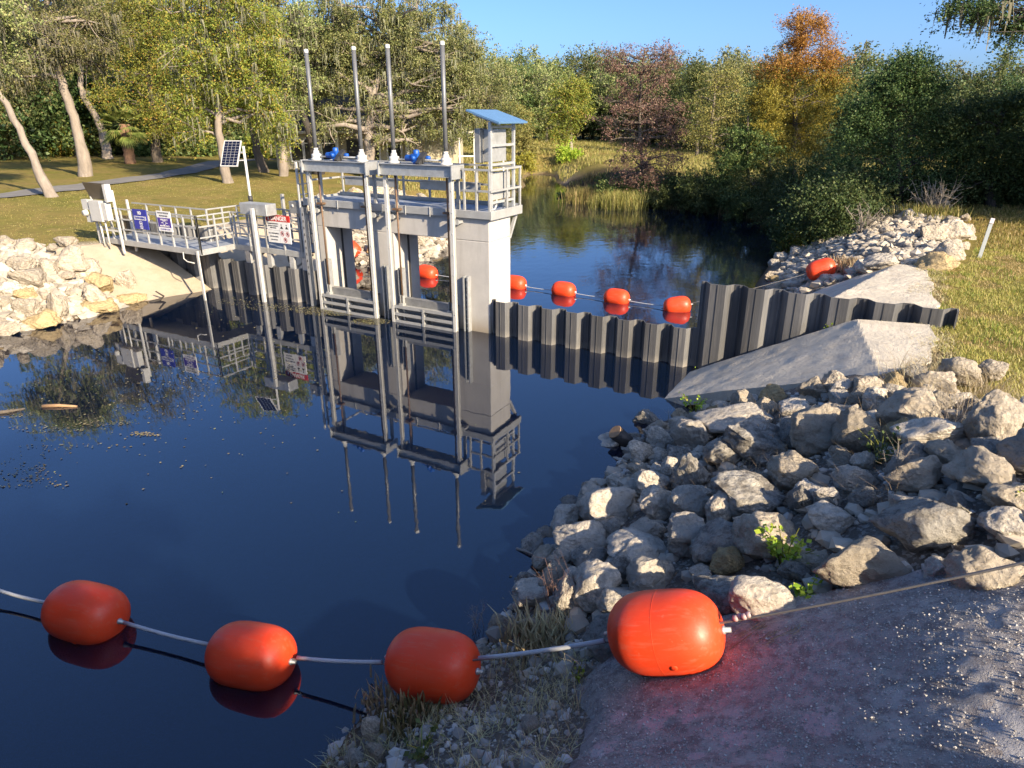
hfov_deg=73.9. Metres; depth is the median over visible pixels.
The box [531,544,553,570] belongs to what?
rock
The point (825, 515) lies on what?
rock
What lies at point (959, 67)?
background tree
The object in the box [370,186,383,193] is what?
boulder
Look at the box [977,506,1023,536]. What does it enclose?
rock
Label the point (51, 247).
rock
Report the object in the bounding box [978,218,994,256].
marker post
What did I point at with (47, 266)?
boulder
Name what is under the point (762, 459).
rock
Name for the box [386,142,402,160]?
window
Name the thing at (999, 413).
boulder
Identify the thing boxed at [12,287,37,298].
boulder
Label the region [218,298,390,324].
floating debris
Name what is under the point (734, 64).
background tree
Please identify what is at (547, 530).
rock
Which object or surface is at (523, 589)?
boulder
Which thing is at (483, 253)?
concrete weir
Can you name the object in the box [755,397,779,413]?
rock
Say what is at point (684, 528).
boulder
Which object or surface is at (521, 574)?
rock
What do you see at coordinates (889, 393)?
rock
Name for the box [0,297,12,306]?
rock
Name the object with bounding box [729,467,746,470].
rock
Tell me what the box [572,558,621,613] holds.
boulder
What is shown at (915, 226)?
rock
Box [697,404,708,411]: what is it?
rock
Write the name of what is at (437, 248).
rock rubble
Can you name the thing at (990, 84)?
wood
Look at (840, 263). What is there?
grass clump
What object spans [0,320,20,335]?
boulder
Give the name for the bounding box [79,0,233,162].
oak tree
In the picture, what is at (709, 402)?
boulder
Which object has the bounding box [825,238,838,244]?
boulder
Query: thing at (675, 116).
background tree
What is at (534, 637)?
grass clump
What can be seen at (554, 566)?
boulder
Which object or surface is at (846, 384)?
rock
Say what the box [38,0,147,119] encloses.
background tree
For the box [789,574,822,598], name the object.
leafy weed
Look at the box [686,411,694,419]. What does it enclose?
rock
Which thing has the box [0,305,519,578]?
floating leaves
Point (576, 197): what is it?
grass clump
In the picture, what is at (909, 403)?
boulder
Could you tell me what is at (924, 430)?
boulder
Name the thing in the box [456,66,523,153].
oak tree
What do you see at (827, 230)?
shrub
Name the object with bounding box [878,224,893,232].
rock
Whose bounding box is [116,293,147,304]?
boulder
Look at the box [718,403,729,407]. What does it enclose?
rock
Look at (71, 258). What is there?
boulder
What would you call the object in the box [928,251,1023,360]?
grass
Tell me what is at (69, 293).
rock
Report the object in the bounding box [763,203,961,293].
rock rubble
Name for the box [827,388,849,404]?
rock
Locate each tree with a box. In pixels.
[0,0,57,159]
[0,0,58,197]
[0,0,115,158]
[0,0,147,176]
[0,67,61,160]
[9,0,137,123]
[15,13,147,159]
[30,0,143,158]
[31,6,190,130]
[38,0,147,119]
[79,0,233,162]
[99,0,231,125]
[135,0,303,183]
[137,14,246,135]
[181,4,300,142]
[190,0,241,137]
[200,0,304,172]
[239,0,335,176]
[266,0,372,174]
[280,8,357,108]
[287,17,401,112]
[399,59,504,153]
[402,20,500,140]
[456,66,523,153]
[461,44,528,146]
[483,45,517,113]
[487,51,554,141]
[491,43,566,136]
[499,44,564,137]
[503,100,539,141]
[512,56,582,142]
[530,44,594,136]
[533,65,592,136]
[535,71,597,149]
[553,40,610,139]
[563,44,609,138]
[576,46,650,139]
[579,58,624,140]
[583,37,692,195]
[583,52,668,141]
[597,57,672,141]
[626,53,687,142]
[627,52,685,143]
[631,46,728,146]
[647,50,709,143]
[658,65,745,149]
[663,72,691,144]
[670,47,745,91]
[675,59,722,156]
[675,61,765,174]
[683,44,782,146]
[692,64,797,153]
[697,112,787,188]
[707,47,768,145]
[734,50,811,143]
[736,4,861,174]
[739,79,805,174]
[757,39,816,142]
[778,66,870,146]
[778,72,872,156]
[798,41,889,150]
[801,40,895,144]
[848,60,931,153]
[866,39,968,144]
[899,78,989,164]
[916,60,989,143]
[925,63,1023,154]
[941,38,1023,129]
[972,70,1023,139]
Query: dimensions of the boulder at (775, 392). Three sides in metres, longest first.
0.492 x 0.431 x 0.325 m
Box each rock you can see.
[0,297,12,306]
[39,292,48,299]
[46,243,56,251]
[59,271,76,279]
[65,290,77,295]
[344,747,365,767]
[360,716,384,742]
[363,742,384,765]
[423,249,433,257]
[435,240,444,245]
[476,643,489,655]
[487,612,504,628]
[501,616,515,638]
[516,571,534,580]
[520,714,539,734]
[521,532,543,555]
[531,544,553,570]
[536,525,552,537]
[545,545,572,564]
[550,644,559,656]
[552,573,575,615]
[560,494,576,503]
[564,566,576,574]
[571,545,585,565]
[599,516,620,538]
[604,549,630,585]
[605,472,625,486]
[622,479,639,502]
[627,439,653,462]
[627,459,647,473]
[628,432,641,436]
[632,437,646,442]
[644,420,667,429]
[650,461,660,472]
[654,450,666,462]
[660,456,677,478]
[667,446,690,457]
[670,408,687,417]
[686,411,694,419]
[689,563,712,583]
[692,485,712,496]
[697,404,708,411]
[704,490,732,521]
[709,546,744,575]
[711,400,727,406]
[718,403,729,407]
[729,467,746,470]
[730,389,755,404]
[752,394,759,401]
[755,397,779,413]
[755,451,772,466]
[756,471,770,481]
[763,272,773,281]
[767,275,778,281]
[777,558,810,580]
[778,421,793,448]
[786,484,813,509]
[793,478,821,497]
[794,287,802,293]
[795,549,828,572]
[796,278,806,282]
[805,500,855,534]
[813,487,842,506]
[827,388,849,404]
[828,445,851,466]
[831,378,852,392]
[831,464,879,493]
[845,387,865,406]
[846,485,878,507]
[850,451,875,468]
[852,376,883,390]
[861,386,887,410]
[862,228,872,232]
[870,414,883,426]
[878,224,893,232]
[878,235,887,240]
[881,417,907,445]
[882,383,904,390]
[883,372,908,386]
[884,391,894,399]
[888,494,932,506]
[896,223,904,227]
[901,364,927,381]
[909,224,918,228]
[920,384,935,390]
[923,439,962,463]
[923,555,945,577]
[933,390,952,409]
[938,489,971,512]
[949,392,972,403]
[949,528,974,546]
[959,213,970,221]
[961,404,974,415]
[962,398,979,407]
[968,232,976,239]
[970,436,1002,454]
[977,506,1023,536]
[978,359,1008,381]
[981,483,1023,509]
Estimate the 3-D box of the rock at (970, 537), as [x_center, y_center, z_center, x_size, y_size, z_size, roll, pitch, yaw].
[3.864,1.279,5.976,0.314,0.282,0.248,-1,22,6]
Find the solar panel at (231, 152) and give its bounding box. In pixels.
[220,140,252,201]
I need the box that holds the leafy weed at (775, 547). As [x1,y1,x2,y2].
[754,520,818,567]
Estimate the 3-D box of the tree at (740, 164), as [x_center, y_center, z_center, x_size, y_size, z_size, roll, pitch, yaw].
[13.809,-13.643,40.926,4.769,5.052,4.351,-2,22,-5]
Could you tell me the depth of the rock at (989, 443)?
6.98 m
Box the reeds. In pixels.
[570,170,826,249]
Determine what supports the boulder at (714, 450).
on the ground at (16, 174)
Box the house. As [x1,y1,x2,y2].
[274,95,503,171]
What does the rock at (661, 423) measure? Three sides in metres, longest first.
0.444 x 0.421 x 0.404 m
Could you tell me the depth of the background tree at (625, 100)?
101.57 m
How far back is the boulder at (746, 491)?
7.79 m
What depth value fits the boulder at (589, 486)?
10.40 m
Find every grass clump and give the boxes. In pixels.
[352,664,420,727]
[378,688,451,747]
[488,591,577,676]
[561,185,607,204]
[582,188,658,212]
[623,187,675,204]
[829,252,864,272]
[882,197,989,221]
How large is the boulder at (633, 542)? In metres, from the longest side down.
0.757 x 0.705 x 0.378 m
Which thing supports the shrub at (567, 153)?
on the ground at (16, 174)
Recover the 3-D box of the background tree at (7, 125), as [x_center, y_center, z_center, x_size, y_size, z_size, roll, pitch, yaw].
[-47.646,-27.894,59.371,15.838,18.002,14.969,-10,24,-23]
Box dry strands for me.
[724,583,829,649]
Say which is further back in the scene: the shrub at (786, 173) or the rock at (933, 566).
the shrub at (786, 173)
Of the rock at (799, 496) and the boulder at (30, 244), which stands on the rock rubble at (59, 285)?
the boulder at (30, 244)
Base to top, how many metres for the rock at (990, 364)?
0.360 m
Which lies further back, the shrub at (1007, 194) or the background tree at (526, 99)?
the background tree at (526, 99)
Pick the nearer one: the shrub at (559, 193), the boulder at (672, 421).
the boulder at (672, 421)
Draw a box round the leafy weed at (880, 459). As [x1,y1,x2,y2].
[857,426,900,464]
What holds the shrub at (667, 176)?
on the ground at (16, 174)
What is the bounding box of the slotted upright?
[300,207,316,305]
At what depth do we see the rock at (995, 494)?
5.95 m
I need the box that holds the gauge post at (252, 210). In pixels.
[239,201,276,301]
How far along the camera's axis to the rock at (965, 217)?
25.43 m
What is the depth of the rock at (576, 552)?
8.55 m
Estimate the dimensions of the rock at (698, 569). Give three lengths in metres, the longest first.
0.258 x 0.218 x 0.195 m
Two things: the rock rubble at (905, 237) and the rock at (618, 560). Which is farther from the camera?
the rock rubble at (905, 237)
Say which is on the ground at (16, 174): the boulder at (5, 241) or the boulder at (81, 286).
the boulder at (81, 286)
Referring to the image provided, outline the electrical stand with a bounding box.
[81,182,137,253]
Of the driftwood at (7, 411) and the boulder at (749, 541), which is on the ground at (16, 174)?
the boulder at (749, 541)
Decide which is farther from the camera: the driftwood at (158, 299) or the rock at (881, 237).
the rock at (881, 237)
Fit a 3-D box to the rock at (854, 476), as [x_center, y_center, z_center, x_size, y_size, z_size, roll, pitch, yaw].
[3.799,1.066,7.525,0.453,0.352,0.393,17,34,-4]
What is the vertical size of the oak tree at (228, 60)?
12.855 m
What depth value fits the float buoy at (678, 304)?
20.81 m
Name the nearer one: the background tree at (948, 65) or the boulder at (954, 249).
the boulder at (954, 249)
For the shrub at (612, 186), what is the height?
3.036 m
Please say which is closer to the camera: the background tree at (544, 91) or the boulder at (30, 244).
the boulder at (30, 244)
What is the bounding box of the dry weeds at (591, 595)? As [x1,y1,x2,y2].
[327,383,1004,767]
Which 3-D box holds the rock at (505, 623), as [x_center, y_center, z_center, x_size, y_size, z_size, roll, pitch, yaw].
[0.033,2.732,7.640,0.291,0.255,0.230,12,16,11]
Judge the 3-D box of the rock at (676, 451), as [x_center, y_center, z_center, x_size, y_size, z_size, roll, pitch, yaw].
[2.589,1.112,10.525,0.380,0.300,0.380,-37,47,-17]
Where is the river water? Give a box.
[0,174,783,767]
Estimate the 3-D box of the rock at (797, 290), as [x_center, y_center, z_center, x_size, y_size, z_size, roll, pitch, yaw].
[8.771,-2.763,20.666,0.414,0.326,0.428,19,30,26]
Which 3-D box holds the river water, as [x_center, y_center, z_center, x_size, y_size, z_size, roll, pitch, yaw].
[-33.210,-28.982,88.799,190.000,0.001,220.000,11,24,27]
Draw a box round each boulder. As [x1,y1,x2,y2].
[0,238,17,245]
[0,281,22,293]
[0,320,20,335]
[5,255,37,269]
[6,268,46,287]
[10,298,41,316]
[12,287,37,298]
[14,238,36,250]
[21,308,62,328]
[37,258,60,274]
[46,293,68,317]
[53,236,78,246]
[55,245,90,271]
[58,295,71,302]
[79,258,101,275]
[79,282,89,288]
[80,297,118,313]
[82,284,106,301]
[84,272,113,292]
[114,270,136,289]
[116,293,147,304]
[347,187,362,192]
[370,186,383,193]
[391,189,405,194]
[416,193,426,196]
[418,236,424,246]
[510,613,552,636]
[511,577,548,610]
[538,561,571,592]
[550,504,578,528]
[552,520,607,551]
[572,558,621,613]
[576,481,600,502]
[576,486,635,522]
[576,547,608,567]
[582,613,613,662]
[595,586,634,612]
[598,432,618,446]
[606,526,666,561]
[626,556,674,591]
[629,517,666,538]
[632,409,658,424]
[633,469,670,494]
[637,484,671,520]
[645,425,671,445]
[667,484,709,517]
[667,511,704,557]
[668,416,690,429]
[670,419,713,449]
[671,453,708,487]
[689,518,735,564]
[692,402,774,432]
[693,574,735,615]
[703,436,740,465]
[704,399,714,405]
[710,469,785,516]
[722,418,786,462]
[728,575,795,621]
[731,511,799,560]
[758,383,787,401]
[764,281,782,289]
[766,450,819,490]
[768,259,779,266]
[773,252,787,259]
[779,398,810,417]
[789,403,840,456]
[790,246,801,253]
[795,375,827,398]
[812,239,823,246]
[812,535,911,588]
[817,274,830,281]
[821,370,845,391]
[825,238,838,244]
[827,402,840,408]
[831,407,882,454]
[852,259,874,273]
[860,253,898,269]
[868,497,976,552]
[875,387,943,424]
[881,246,892,252]
[884,441,928,474]
[884,455,942,492]
[889,417,966,445]
[899,208,914,215]
[901,215,915,220]
[911,371,956,395]
[914,251,960,273]
[920,224,945,240]
[931,239,965,260]
[935,356,983,386]
[940,221,973,240]
[941,445,1016,488]
[941,545,1023,590]
[945,215,959,219]
[962,241,969,249]
[962,389,1023,439]
[967,224,974,232]
[996,428,1023,477]
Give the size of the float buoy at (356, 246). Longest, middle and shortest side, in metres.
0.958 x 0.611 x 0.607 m
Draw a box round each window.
[289,137,304,161]
[303,137,320,158]
[320,136,334,159]
[374,146,380,159]
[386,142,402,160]
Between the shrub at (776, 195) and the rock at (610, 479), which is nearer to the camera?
the rock at (610, 479)
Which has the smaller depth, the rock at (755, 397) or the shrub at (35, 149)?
the rock at (755, 397)
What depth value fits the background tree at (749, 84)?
77.20 m
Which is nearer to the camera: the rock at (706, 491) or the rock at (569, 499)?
the rock at (706, 491)
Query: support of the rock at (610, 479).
on the ground at (16, 174)
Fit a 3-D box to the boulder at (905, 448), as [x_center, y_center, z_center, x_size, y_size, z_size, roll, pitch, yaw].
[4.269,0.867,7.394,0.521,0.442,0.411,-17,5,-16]
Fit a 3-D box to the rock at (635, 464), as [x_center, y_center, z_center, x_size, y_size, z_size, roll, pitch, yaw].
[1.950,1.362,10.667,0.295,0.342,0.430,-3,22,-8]
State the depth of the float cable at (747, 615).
6.15 m
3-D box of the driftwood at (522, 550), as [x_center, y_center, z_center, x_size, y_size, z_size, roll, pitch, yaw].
[0.231,2.329,9.331,0.436,0.067,0.044,16,27,36]
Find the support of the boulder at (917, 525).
on the ground at (16, 174)
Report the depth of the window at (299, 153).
50.31 m
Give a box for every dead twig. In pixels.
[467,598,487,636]
[519,555,576,616]
[739,408,782,451]
[881,430,942,490]
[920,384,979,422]
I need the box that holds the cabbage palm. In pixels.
[95,104,153,163]
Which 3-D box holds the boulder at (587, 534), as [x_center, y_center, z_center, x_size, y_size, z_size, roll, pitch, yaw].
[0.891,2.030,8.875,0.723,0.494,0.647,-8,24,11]
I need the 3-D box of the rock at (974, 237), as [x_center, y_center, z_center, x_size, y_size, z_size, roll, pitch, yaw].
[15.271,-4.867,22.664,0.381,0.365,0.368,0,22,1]
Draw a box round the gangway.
[102,202,314,300]
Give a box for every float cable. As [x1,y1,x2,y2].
[0,561,1023,664]
[295,214,838,305]
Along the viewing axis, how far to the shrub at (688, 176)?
42.38 m
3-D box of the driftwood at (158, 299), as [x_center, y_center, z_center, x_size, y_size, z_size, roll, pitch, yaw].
[-11.528,-2.818,22.098,0.526,0.395,0.191,-19,28,-39]
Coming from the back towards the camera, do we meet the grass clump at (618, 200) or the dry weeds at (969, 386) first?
the grass clump at (618, 200)
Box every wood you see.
[91,55,1023,160]
[130,50,1023,160]
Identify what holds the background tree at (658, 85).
on the ground at (16, 174)
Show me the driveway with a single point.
(199, 167)
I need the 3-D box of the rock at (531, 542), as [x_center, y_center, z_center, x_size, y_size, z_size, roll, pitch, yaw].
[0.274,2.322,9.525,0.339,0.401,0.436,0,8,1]
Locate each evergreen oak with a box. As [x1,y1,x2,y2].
[812,40,986,206]
[917,79,1023,206]
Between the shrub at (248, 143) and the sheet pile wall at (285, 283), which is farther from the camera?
the shrub at (248, 143)
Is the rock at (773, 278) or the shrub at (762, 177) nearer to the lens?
the rock at (773, 278)
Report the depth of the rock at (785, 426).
9.33 m
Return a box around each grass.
[1,176,335,244]
[337,149,524,200]
[463,138,1020,184]
[928,248,1023,401]
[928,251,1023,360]
[950,202,1023,251]
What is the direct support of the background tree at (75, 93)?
on the ground at (16, 174)
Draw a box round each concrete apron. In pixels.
[54,242,211,300]
[210,219,316,270]
[665,319,938,405]
[813,264,939,308]
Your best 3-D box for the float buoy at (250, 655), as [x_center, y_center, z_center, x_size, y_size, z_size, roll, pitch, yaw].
[-2.817,2.938,7.357,1.094,0.694,0.698,2,61,16]
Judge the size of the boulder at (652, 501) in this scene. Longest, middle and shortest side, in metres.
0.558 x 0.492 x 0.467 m
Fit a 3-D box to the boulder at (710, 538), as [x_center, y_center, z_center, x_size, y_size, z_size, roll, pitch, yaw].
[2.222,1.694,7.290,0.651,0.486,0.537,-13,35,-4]
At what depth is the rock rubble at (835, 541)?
7.07 m
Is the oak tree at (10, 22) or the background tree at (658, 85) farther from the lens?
the background tree at (658, 85)
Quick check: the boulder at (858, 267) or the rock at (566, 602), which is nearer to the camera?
the rock at (566, 602)
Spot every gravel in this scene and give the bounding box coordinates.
[325,635,597,767]
[327,392,1023,767]
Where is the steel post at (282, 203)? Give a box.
[280,194,289,261]
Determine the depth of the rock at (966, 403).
8.82 m
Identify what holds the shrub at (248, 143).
on the ground at (16, 174)
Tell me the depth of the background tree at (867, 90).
76.74 m
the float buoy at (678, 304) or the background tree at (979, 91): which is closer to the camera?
the float buoy at (678, 304)
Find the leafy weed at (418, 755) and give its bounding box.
[403,718,445,763]
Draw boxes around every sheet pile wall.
[125,220,221,287]
[218,257,319,304]
[493,299,696,366]
[693,281,958,368]
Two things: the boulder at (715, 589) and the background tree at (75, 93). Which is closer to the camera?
the boulder at (715, 589)
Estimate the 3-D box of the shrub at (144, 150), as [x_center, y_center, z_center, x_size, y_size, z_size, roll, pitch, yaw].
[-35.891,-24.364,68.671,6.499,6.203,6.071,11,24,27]
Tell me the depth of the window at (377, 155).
50.36 m
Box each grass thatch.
[305,627,594,767]
[899,265,960,372]
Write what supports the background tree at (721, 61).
on the ground at (16, 174)
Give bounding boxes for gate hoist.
[300,46,391,318]
[377,41,471,331]
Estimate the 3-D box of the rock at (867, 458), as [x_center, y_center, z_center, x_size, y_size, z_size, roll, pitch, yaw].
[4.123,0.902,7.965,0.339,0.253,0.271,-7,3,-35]
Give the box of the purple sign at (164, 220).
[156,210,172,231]
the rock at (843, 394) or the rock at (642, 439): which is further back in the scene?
the rock at (642, 439)
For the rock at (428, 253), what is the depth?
28.42 m
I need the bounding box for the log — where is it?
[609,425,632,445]
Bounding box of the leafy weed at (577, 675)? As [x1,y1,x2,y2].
[569,660,584,681]
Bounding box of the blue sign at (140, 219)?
[132,209,149,229]
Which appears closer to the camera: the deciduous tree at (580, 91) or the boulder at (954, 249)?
the boulder at (954, 249)
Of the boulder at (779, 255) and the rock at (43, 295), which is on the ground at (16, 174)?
the rock at (43, 295)
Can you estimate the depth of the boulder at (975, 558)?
5.13 m
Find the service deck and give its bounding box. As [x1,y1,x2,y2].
[299,159,521,238]
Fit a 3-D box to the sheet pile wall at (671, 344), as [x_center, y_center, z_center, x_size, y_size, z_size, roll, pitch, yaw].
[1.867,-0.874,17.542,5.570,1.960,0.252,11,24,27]
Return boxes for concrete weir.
[315,206,509,333]
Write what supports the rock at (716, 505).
on the ground at (16, 174)
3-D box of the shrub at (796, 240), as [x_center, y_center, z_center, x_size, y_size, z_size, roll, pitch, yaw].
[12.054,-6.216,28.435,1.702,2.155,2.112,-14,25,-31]
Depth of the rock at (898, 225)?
24.04 m
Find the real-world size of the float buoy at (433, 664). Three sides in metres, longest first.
1.094 x 0.698 x 0.693 m
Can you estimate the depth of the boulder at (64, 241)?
22.84 m
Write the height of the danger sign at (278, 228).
0.860 m
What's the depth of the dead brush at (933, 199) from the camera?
26.46 m
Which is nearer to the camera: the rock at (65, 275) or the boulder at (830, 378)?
the boulder at (830, 378)
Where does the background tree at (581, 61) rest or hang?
on the ground at (16, 174)
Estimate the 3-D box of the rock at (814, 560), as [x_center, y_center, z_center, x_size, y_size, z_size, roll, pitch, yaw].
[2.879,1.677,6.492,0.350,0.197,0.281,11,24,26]
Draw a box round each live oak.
[291,0,499,176]
[920,0,1023,65]
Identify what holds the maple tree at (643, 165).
on the ground at (16, 174)
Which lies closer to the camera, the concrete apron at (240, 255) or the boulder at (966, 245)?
the boulder at (966, 245)
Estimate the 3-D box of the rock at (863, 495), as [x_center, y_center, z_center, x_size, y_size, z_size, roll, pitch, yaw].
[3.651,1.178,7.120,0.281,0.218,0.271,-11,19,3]
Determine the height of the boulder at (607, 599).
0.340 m
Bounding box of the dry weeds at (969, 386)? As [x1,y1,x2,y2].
[843,343,1023,450]
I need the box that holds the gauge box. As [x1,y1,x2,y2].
[289,200,307,268]
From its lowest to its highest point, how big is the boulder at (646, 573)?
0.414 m
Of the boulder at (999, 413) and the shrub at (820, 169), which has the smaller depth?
the boulder at (999, 413)
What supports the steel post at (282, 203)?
attached to the gangway
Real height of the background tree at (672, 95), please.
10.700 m
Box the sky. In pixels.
[42,0,1023,105]
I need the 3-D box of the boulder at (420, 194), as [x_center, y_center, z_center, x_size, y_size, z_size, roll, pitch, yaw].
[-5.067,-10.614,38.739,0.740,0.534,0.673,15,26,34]
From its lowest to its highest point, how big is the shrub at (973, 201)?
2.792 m
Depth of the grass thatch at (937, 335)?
12.50 m
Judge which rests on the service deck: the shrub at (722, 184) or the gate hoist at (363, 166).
the gate hoist at (363, 166)
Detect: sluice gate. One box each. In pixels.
[322,284,379,317]
[394,295,458,331]
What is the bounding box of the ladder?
[294,162,314,252]
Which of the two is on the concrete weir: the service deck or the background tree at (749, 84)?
the service deck
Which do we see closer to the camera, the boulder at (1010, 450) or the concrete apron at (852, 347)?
the boulder at (1010, 450)
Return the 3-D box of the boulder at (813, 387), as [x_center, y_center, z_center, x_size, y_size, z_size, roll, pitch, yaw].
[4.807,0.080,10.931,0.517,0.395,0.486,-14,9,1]
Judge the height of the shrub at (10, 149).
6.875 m
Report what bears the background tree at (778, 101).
on the ground at (16, 174)
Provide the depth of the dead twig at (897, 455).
7.10 m
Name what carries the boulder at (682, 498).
on the ground at (16, 174)
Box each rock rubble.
[0,239,128,331]
[265,194,447,264]
[476,390,1023,680]
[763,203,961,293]
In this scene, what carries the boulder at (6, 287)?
on the rock rubble at (59, 285)
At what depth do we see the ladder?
20.47 m
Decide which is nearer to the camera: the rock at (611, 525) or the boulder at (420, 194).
the rock at (611, 525)
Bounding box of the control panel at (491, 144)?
[466,109,527,210]
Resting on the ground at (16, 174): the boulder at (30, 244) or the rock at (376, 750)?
the rock at (376, 750)
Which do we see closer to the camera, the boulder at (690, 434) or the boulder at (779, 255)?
the boulder at (690, 434)
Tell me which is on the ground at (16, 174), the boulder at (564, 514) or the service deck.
the boulder at (564, 514)
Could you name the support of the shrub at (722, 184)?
on the ground at (16, 174)
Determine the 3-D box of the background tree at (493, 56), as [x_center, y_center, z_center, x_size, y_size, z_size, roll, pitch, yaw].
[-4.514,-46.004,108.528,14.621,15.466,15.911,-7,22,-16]
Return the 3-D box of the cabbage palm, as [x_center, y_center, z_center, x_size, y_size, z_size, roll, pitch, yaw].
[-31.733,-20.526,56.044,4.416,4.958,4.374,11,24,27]
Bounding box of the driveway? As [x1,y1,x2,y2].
[0,158,276,197]
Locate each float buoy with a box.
[40,580,130,644]
[204,621,296,690]
[353,240,360,257]
[384,626,483,704]
[419,264,437,277]
[510,275,526,289]
[551,281,576,295]
[603,288,630,303]
[604,588,731,676]
[661,296,692,311]
[804,258,835,280]
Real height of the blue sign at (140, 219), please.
0.640 m
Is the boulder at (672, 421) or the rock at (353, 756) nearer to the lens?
the rock at (353, 756)
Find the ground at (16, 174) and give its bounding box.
[0,126,1023,767]
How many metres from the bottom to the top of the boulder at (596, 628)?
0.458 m
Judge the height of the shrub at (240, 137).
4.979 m
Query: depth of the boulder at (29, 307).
19.35 m
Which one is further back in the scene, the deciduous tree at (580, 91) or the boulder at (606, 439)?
the deciduous tree at (580, 91)
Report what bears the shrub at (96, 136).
on the ground at (16, 174)
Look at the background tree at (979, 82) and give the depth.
68.93 m
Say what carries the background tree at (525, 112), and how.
on the ground at (16, 174)
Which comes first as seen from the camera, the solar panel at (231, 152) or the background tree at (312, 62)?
the solar panel at (231, 152)
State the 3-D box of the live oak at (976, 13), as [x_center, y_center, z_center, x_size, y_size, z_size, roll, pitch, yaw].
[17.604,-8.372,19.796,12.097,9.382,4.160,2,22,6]
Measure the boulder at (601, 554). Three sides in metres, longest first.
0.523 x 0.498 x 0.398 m
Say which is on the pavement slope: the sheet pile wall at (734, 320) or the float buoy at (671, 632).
the float buoy at (671, 632)
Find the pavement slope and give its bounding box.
[569,569,1023,767]
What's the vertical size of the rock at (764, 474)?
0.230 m
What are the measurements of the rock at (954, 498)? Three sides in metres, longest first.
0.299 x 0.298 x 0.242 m
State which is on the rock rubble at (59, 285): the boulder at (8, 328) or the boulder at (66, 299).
the boulder at (66, 299)
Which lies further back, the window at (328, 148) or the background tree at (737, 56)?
the background tree at (737, 56)
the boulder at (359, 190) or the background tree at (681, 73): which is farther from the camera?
the background tree at (681, 73)
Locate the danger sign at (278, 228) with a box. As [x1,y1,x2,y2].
[265,215,291,243]
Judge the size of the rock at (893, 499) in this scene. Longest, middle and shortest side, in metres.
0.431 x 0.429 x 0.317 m
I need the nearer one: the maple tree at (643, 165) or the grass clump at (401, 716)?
the grass clump at (401, 716)
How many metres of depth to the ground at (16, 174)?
25.38 m
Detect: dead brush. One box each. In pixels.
[845,199,887,233]
[903,176,971,209]
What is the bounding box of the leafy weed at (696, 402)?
[680,394,706,411]
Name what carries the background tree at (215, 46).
on the ground at (16, 174)
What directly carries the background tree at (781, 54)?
on the ground at (16, 174)
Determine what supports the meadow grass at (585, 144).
on the ground at (16, 174)
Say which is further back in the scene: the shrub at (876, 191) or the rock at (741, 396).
the shrub at (876, 191)
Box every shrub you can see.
[0,123,67,156]
[0,129,35,156]
[38,114,114,156]
[75,112,118,154]
[98,119,150,154]
[129,119,182,156]
[160,125,212,156]
[175,112,230,156]
[228,130,271,157]
[242,133,276,159]
[510,149,538,173]
[511,124,545,160]
[553,138,584,162]
[557,182,597,197]
[594,171,635,194]
[596,176,639,195]
[630,165,685,205]
[648,177,704,212]
[672,165,712,212]
[673,179,745,216]
[701,165,761,208]
[715,178,775,222]
[726,153,793,212]
[743,172,815,234]
[761,146,824,201]
[762,205,817,253]
[768,164,890,247]
[773,211,824,251]
[788,135,859,195]
[792,158,912,240]
[856,155,929,205]
[886,160,972,206]
[925,160,1000,206]
[978,161,1023,206]
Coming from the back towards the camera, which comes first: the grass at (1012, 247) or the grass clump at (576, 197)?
the grass clump at (576, 197)
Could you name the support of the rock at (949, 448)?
on the ground at (16, 174)
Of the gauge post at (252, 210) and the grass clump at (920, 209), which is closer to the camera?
the gauge post at (252, 210)
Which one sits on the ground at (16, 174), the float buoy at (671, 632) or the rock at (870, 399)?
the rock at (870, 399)
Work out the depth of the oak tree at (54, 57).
41.52 m
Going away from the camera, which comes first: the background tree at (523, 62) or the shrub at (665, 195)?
the shrub at (665, 195)
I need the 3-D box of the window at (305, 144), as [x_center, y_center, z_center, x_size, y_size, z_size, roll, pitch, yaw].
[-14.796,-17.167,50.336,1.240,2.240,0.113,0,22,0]
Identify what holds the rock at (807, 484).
on the ground at (16, 174)
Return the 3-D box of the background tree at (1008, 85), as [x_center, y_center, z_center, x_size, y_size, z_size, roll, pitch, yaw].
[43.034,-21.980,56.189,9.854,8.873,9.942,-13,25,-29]
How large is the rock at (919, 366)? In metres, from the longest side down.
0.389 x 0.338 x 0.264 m
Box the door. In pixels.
[346,140,358,158]
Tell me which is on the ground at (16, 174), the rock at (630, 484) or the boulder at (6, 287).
the rock at (630, 484)
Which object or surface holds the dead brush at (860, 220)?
on the ground at (16, 174)
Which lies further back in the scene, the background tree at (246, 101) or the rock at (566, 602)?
the background tree at (246, 101)
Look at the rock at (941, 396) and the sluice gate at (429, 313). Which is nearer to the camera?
the rock at (941, 396)
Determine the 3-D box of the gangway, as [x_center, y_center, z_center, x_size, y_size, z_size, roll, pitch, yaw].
[-10.095,-3.983,23.329,8.380,3.901,2.668,11,24,27]
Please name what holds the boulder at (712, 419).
on the ground at (16, 174)
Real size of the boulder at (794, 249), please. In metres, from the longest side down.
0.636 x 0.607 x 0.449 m
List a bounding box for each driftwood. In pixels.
[0,408,24,413]
[41,404,77,407]
[149,291,163,302]
[516,547,532,554]

